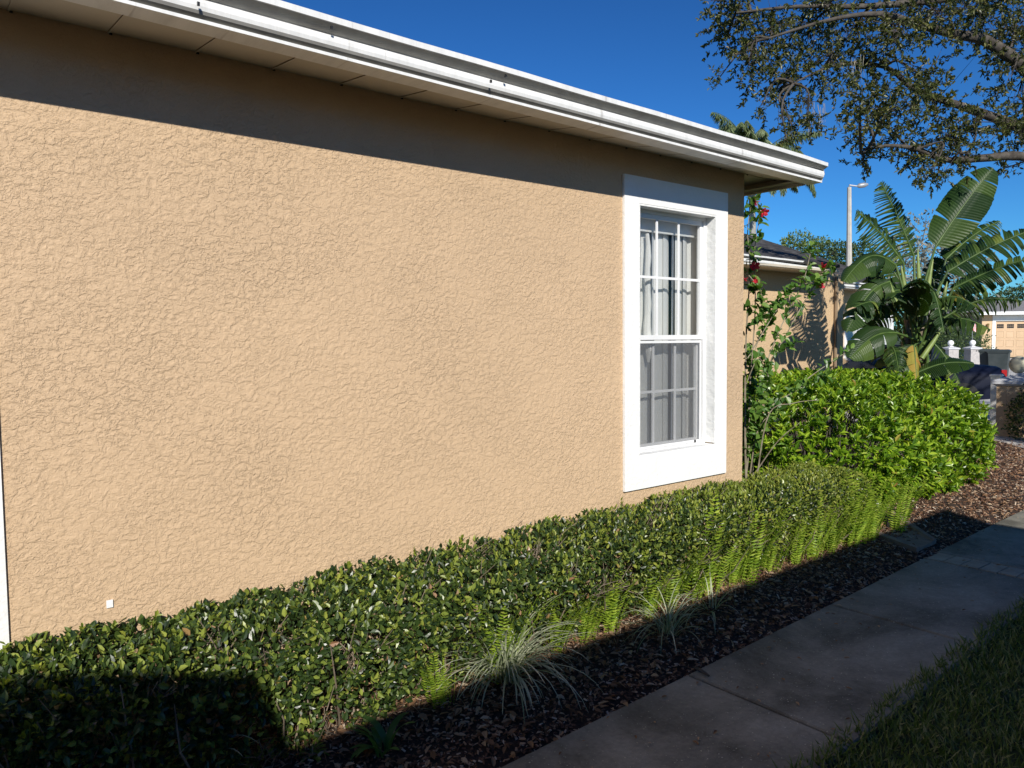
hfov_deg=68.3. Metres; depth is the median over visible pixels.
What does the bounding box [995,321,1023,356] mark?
garage door
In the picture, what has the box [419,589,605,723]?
spider grass
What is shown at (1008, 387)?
gate pillar
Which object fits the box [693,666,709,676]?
fallen twig
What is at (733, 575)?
sword fern
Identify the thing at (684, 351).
vertical blinds
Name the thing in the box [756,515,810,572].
sword fern
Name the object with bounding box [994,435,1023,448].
cross path
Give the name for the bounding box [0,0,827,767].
stucco house
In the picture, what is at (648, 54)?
sky
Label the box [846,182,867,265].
street lamp
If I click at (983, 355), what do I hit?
wheelie bin
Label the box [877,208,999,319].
grey tree
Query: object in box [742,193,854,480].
hibiscus shrub
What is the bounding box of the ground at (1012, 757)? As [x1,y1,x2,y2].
[544,336,1023,767]
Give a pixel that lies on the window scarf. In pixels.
(647, 315)
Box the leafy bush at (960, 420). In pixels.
[742,365,998,510]
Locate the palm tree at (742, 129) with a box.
[710,112,821,235]
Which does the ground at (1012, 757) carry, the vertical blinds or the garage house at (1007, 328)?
the garage house at (1007, 328)
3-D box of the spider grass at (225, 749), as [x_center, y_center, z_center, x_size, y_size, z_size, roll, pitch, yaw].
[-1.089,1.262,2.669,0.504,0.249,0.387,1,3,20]
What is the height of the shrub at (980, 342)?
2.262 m
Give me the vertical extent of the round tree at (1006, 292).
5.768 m
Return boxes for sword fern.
[416,641,458,708]
[462,577,571,684]
[543,586,605,652]
[562,582,614,643]
[602,559,644,635]
[636,533,694,620]
[647,545,716,611]
[679,515,732,603]
[686,485,741,594]
[723,482,801,588]
[723,522,772,586]
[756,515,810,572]
[764,458,783,508]
[775,446,833,503]
[789,504,832,565]
[791,477,873,559]
[820,504,867,553]
[827,466,896,546]
[838,474,874,545]
[863,477,914,540]
[886,466,932,532]
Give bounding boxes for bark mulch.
[64,438,1023,767]
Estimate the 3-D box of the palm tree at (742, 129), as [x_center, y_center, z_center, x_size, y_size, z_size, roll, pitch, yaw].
[11.526,-6.702,36.537,5.922,11.829,6.110,0,3,11]
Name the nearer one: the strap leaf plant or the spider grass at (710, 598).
the strap leaf plant
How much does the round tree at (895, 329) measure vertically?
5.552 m
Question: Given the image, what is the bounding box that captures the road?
[845,358,1023,420]
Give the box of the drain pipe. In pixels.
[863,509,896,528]
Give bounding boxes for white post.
[990,374,1003,427]
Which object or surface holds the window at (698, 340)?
in the stucco house at (288, 292)
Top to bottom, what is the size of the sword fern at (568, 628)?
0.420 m
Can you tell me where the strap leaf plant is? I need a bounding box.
[348,712,412,759]
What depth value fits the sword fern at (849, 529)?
5.50 m
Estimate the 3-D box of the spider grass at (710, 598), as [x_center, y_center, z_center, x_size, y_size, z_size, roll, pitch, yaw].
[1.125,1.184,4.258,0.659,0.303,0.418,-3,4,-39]
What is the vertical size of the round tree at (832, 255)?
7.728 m
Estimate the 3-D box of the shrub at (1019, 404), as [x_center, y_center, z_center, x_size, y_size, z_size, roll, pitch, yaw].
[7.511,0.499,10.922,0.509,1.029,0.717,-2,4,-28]
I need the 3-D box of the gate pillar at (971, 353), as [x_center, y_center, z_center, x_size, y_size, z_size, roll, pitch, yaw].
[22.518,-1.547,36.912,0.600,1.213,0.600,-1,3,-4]
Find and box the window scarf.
[643,233,651,361]
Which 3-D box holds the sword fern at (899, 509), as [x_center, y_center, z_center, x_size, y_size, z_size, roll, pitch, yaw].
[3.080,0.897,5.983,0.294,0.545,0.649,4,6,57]
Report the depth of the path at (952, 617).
3.55 m
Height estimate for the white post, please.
0.970 m
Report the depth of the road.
18.45 m
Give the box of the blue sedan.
[843,345,1006,405]
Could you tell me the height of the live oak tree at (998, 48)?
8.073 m
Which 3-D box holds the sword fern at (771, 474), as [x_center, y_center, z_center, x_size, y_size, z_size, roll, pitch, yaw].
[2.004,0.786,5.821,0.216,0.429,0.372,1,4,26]
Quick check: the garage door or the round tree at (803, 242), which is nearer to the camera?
the garage door
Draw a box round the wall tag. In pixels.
[106,599,112,607]
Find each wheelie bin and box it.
[976,349,989,364]
[984,349,1011,375]
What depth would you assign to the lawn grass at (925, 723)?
3.17 m
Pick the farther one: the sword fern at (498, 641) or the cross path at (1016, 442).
the cross path at (1016, 442)
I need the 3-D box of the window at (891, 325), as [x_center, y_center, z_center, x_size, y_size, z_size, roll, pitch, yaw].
[9.179,-0.824,18.703,1.080,1.790,0.029,-3,4,-39]
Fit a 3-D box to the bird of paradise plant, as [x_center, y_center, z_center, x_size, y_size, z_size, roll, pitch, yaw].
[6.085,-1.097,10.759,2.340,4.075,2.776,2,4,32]
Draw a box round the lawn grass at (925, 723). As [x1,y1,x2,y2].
[771,592,1023,767]
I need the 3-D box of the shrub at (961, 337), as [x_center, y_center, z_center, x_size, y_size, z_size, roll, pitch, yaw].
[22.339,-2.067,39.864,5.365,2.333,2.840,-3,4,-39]
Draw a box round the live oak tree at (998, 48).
[695,0,1023,198]
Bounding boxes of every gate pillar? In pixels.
[943,340,960,357]
[962,340,982,363]
[992,356,1023,437]
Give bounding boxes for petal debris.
[529,541,1022,767]
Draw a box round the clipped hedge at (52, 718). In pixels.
[0,460,882,767]
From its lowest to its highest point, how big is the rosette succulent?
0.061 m
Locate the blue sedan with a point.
(975, 378)
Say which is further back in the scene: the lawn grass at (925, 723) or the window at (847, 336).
the window at (847, 336)
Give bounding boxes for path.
[501,510,1023,767]
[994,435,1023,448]
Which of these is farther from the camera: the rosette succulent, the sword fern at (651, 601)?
the sword fern at (651, 601)
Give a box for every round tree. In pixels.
[777,227,840,259]
[814,238,880,265]
[886,273,998,343]
[980,278,1023,300]
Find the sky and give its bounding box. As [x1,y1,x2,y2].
[282,0,1023,327]
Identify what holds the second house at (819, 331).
on the ground at (1012, 757)
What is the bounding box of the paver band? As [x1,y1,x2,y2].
[927,553,1023,578]
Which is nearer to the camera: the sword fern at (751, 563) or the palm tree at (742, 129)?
the sword fern at (751, 563)
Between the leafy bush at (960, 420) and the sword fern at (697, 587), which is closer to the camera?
the sword fern at (697, 587)
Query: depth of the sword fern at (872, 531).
5.70 m
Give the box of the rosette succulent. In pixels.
[287,738,328,761]
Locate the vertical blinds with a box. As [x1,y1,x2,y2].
[640,218,696,443]
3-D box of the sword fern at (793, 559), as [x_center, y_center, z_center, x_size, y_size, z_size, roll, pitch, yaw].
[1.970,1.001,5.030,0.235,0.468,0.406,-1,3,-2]
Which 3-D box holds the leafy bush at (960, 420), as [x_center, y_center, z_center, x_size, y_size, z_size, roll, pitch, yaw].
[3.283,0.520,7.871,4.054,1.428,2.711,-3,4,-39]
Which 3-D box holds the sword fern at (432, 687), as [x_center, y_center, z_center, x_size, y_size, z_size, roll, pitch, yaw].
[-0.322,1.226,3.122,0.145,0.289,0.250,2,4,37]
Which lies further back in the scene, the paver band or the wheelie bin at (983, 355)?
the wheelie bin at (983, 355)
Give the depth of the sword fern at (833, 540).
5.36 m
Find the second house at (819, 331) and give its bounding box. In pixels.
[743,233,898,434]
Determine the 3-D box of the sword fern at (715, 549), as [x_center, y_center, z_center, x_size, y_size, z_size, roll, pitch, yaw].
[1.187,0.937,4.398,0.337,0.672,0.583,1,4,29]
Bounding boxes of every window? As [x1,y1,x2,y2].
[640,209,705,451]
[843,314,863,357]
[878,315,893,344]
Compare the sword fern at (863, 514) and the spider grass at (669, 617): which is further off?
the sword fern at (863, 514)
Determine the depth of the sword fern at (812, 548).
5.20 m
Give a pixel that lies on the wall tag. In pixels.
(109, 603)
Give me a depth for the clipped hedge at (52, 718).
2.98 m
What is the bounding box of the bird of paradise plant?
[840,166,1023,432]
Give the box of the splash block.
[876,511,935,551]
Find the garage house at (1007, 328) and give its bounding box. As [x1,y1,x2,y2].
[917,301,1023,356]
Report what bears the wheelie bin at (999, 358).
on the road
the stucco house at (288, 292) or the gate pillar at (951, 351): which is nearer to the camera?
the stucco house at (288, 292)
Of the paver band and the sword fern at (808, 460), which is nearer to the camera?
the paver band
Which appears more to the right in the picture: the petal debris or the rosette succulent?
the petal debris
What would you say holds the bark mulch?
on the ground at (1012, 757)
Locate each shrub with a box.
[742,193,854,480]
[933,325,996,358]
[935,323,973,355]
[1001,383,1023,440]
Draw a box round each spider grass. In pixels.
[162,696,276,767]
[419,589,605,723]
[615,578,720,654]
[661,560,748,628]

